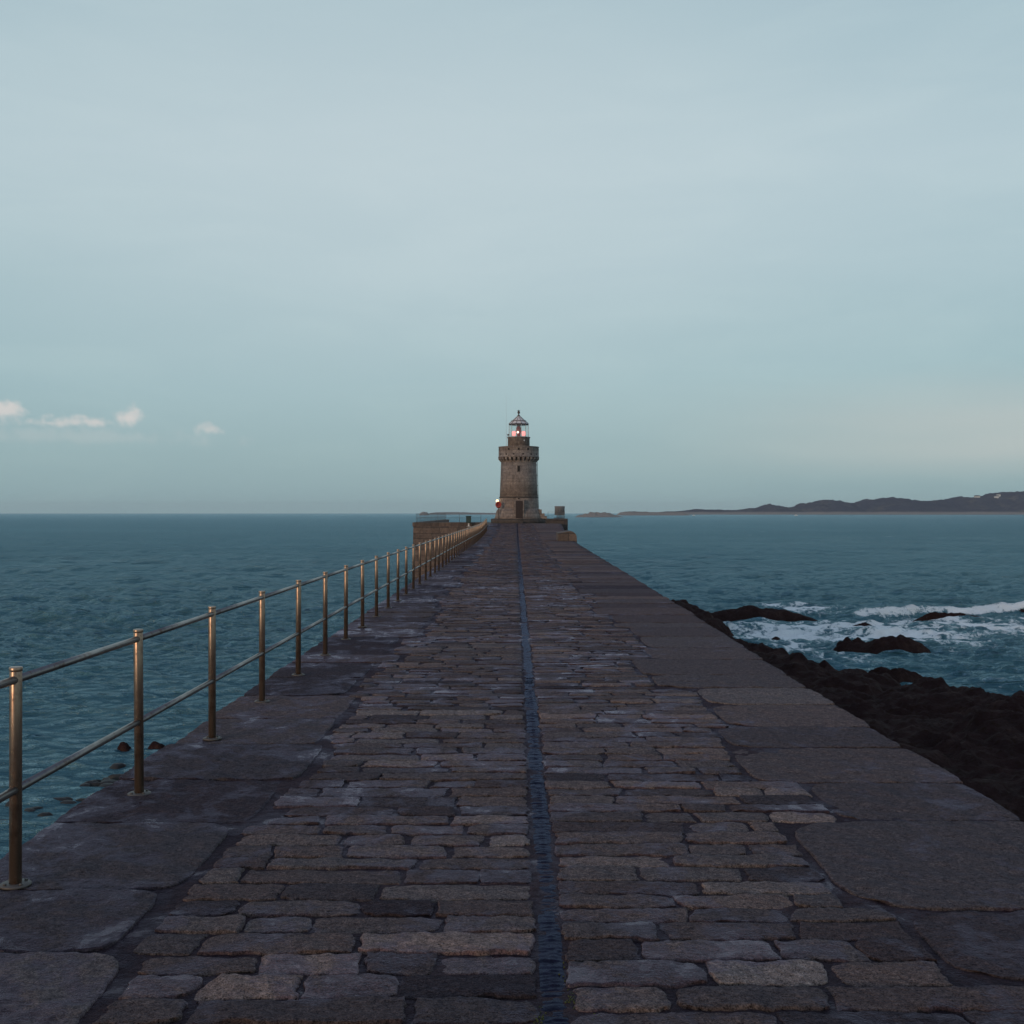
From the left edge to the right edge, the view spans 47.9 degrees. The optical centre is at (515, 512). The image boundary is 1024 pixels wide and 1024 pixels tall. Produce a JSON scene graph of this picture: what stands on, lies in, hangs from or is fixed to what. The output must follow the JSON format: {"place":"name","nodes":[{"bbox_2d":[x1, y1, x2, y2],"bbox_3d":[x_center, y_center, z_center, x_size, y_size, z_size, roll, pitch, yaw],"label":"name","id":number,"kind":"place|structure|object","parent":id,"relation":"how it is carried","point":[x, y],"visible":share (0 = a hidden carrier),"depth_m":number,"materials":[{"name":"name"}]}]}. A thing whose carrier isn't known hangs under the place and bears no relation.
{"place":"outdoors","nodes":[
{"label":"outdoors","id":0,"kind":"place"},
{"bbox_2d":[0,513,1023,858],"bbox_3d":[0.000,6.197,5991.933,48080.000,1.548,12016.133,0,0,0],"label":"sea","id":1,"kind":"structure","parent":0,"point":[74,583],"depth_m":91.98,"materials":[{"name":"teal liquid"}]},
{"bbox_2d":[24,808,35,811],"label":"rock","id":2,"kind":"object","parent":1,"relation":"in","point":[30,809],"visible":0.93,"depth_m":24.62,"materials":[{"name":"grey stone"}]},
{"bbox_2d":[31,806,43,809],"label":"rock","id":3,"kind":"object","parent":1,"relation":"on","point":[37,807],"visible":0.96,"depth_m":24.78,"materials":[{"name":"grey stone"}]},
{"bbox_2d":[37,812,52,816],"bbox_3d":[-9.912,6.382,24.268,0.414,0.148,0.229,0,0,-7],"label":"rock","id":4,"kind":"object","parent":1,"relation":"in","point":[42,814],"visible":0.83,"depth_m":24.22,"materials":[{"name":"grey stone"}]},
{"bbox_2d":[54,797,67,800],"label":"rock","id":5,"kind":"object","parent":1,"relation":"in","point":[60,798],"visible":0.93,"depth_m":25.53,"materials":[{"name":"grey stone"}]},
{"bbox_2d":[60,800,76,803],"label":"rock","id":6,"kind":"object","parent":1,"relation":"in","point":[68,802],"visible":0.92,"depth_m":25.30,"materials":[{"name":"grey stone"}]},
{"bbox_2d":[80,783,91,786],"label":"rock","id":7,"kind":"object","parent":1,"relation":"in","point":[86,784],"visible":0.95,"depth_m":26.88,"materials":[{"name":"grey stone"}]},
{"bbox_2d":[84,779,101,782],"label":"rock","id":8,"kind":"object","parent":1,"relation":"on","point":[96,780],"visible":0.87,"depth_m":27.24,"materials":[{"name":"grey stone"}]},
{"bbox_2d":[89,782,100,786],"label":"rock","id":9,"kind":"object","parent":1,"relation":"on","point":[94,784],"visible":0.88,"depth_m":27.01,"materials":[{"name":"grey stone"}]},
{"bbox_2d":[108,774,122,780],"bbox_3d":[-9.617,6.387,27.877,0.636,0.136,0.229,0,0,12],"label":"rock","id":10,"kind":"object","parent":1,"relation":"on","point":[114,776],"visible":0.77,"depth_m":27.81,"materials":[{"name":"grey stone"}]},
{"bbox_2d":[110,763,125,768],"bbox_3d":[-10.048,6.389,29.104,0.435,0.130,0.417,0,0,-12],"label":"rock","id":11,"kind":"object","parent":1,"relation":"on","point":[117,765],"visible":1,"depth_m":29.00,"materials":[{"name":"grey stone"}]},
{"bbox_2d":[117,742,130,751],"bbox_3d":[-10.540,6.314,31.000,0.477,0.333,0.428,0,0,0],"label":"sea rock","id":12,"kind":"object","parent":1,"relation":"in","point":[124,747],"visible":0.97,"depth_m":30.89,"materials":[{"name":"brown stone"}]},
{"bbox_2d":[147,741,164,748],"bbox_3d":[-9.701,6.332,31.222,0.597,0.284,0.467,0,0,0],"label":"sea rock","id":13,"kind":"object","parent":1,"relation":"in","point":[155,745],"visible":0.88,"depth_m":31.10,"materials":[{"name":"brown stone"}]},
{"bbox_2d":[412,519,490,579],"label":"pier head","id":14,"kind":"object","parent":1,"relation":"in","point":[423,531],"visible":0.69,"depth_m":104.49},
{"bbox_2d":[420,513,459,521],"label":"thin railing","id":15,"kind":"object","parent":14,"relation":"on","point":[435,520],"visible":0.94,"depth_m":116.07,"materials":[{"name":"metal"}]},
{"bbox_2d":[466,516,470,525],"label":"green box","id":16,"kind":"object","parent":14,"relation":"on","point":[468,519],"visible":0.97,"depth_m":104.22,"materials":[{"name":"paint"}]},
{"bbox_2d":[429,512,495,514],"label":"islet","id":17,"kind":"object","parent":1,"relation":"in","point":[453,513],"visible":0.83,"depth_m":4253.87,"materials":[{"name":"grey stone"}]},
{"bbox_2d":[0,523,1023,1023],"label":"stone pier","id":18,"kind":"structure","parent":1,"relation":"in","point":[504,773],"depth_m":6.33,"materials":[{"name":"stone"}]},
{"bbox_2d":[0,518,486,889],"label":"metal railing","id":19,"kind":"object","parent":18,"relation":"on","point":[17,784],"visible":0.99,"depth_m":8.19,"materials":[{"name":"metal"}]},
{"bbox_2d":[533,962,597,1023],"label":"moss","id":20,"kind":"object","parent":18,"relation":"on","point":[542,1017],"visible":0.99,"depth_m":4.36,"materials":[{"name":"plant"}]},
{"bbox_2d":[556,530,576,542],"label":"parapet stub","id":21,"kind":"object","parent":18,"relation":"on","point":[567,535],"visible":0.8,"depth_m":75.20,"materials":[{"name":"stone"}]},
{"bbox_2d":[490,518,567,529],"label":"pier head","id":22,"kind":"object","parent":1,"relation":"in","point":[563,522],"visible":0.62,"depth_m":124.60},
{"bbox_2d":[495,501,501,518],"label":"lifebuoy","id":23,"kind":"object","parent":22,"relation":"on","point":[498,504],"visible":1,"depth_m":130.29,"materials":[{"name":"red paint"}]},
{"bbox_2d":[491,410,546,522],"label":"lighthouse","id":24,"kind":"object","parent":22,"relation":"on","point":[518,458],"visible":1,"depth_m":130.37,"materials":[{"name":"stone"}]},
{"bbox_2d":[516,501,522,517],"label":"door","id":25,"kind":"structure","parent":24,"relation":"in","point":[519,504],"depth_m":129.41,"materials":[{"name":"paint"}]},
{"bbox_2d":[547,512,564,518],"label":"thin railing","id":26,"kind":"object","parent":22,"relation":"on","point":[559,514],"visible":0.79,"depth_m":136.35,"materials":[{"name":"metal"}]},
{"bbox_2d":[555,506,564,514],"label":"sea fort","id":27,"kind":"structure","parent":1,"relation":"on","point":[561,509],"depth_m":1693.59,"materials":[{"name":"stone"}]},
{"bbox_2d":[576,512,620,516],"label":"islet","id":28,"kind":"object","parent":1,"relation":"in","point":[597,514],"visible":0.66,"depth_m":1682.98,"materials":[{"name":"grey stone"}]},
{"bbox_2d":[617,511,687,514],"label":"islet","id":29,"kind":"object","parent":1,"relation":"in","point":[649,513],"visible":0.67,"depth_m":2876.09,"materials":[{"name":"grey stone"}]},
{"bbox_2d":[711,605,817,621],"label":"sea rock","id":30,"kind":"object","parent":1,"relation":"in","point":[744,612],"visible":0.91,"depth_m":68.67,"materials":[{"name":"black stone"}]},
{"bbox_2d":[833,637,863,651],"bbox_3d":[15.552,6.149,53.431,2.033,0.780,1.397,0,0,0],"label":"sea rock","id":31,"kind":"object","parent":1,"relation":"in","point":[846,644],"visible":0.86,"depth_m":53.21,"materials":[{"name":"black stone"}]},
{"bbox_2d":[854,622,869,625],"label":"sea rock","id":32,"kind":"object","parent":1,"relation":"in","point":[863,624],"visible":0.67,"depth_m":63.49,"materials":[{"name":"black stone"}]},
{"bbox_2d":[845,634,930,653],"bbox_3d":[17.123,6.070,52.947,4.380,1.004,2.900,0,0,0],"label":"sea rock","id":33,"kind":"object","parent":1,"relation":"in","point":[882,644],"visible":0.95,"depth_m":52.19,"materials":[{"name":"black stone"}]},
{"bbox_2d":[868,666,922,682],"bbox_3d":[14.099,6.141,42.960,2.891,0.841,1.431,0,0,0],"label":"sea rock","id":34,"kind":"object","parent":1,"relation":"in","point":[900,675],"visible":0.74,"depth_m":42.63,"materials":[{"name":"black stone"}]},
{"bbox_2d":[912,612,980,621],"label":"sea rock","id":35,"kind":"object","parent":1,"relation":"in","point":[931,616],"visible":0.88,"depth_m":68.42,"materials":[{"name":"black stone"}]},
{"bbox_2d":[0,0,1023,512],"label":"sky","id":36,"kind":"structure","parent":0,"point":[257,256],"materials":[{"name":"blue"}]},
{"bbox_2d":[665,491,1023,514],"bbox_3d":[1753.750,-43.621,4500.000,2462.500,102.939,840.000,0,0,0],"label":"hills","id":37,"kind":"structure","parent":0,"point":[1008,503],"depth_m":4329.16,"materials":[{"name":"grey stone"}]},
{"bbox_2d":[671,599,1023,821],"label":"rocky shore","id":38,"kind":"structure","parent":0,"point":[972,737],"depth_m":31.70,"materials":[{"name":"black stone"}]}
]}

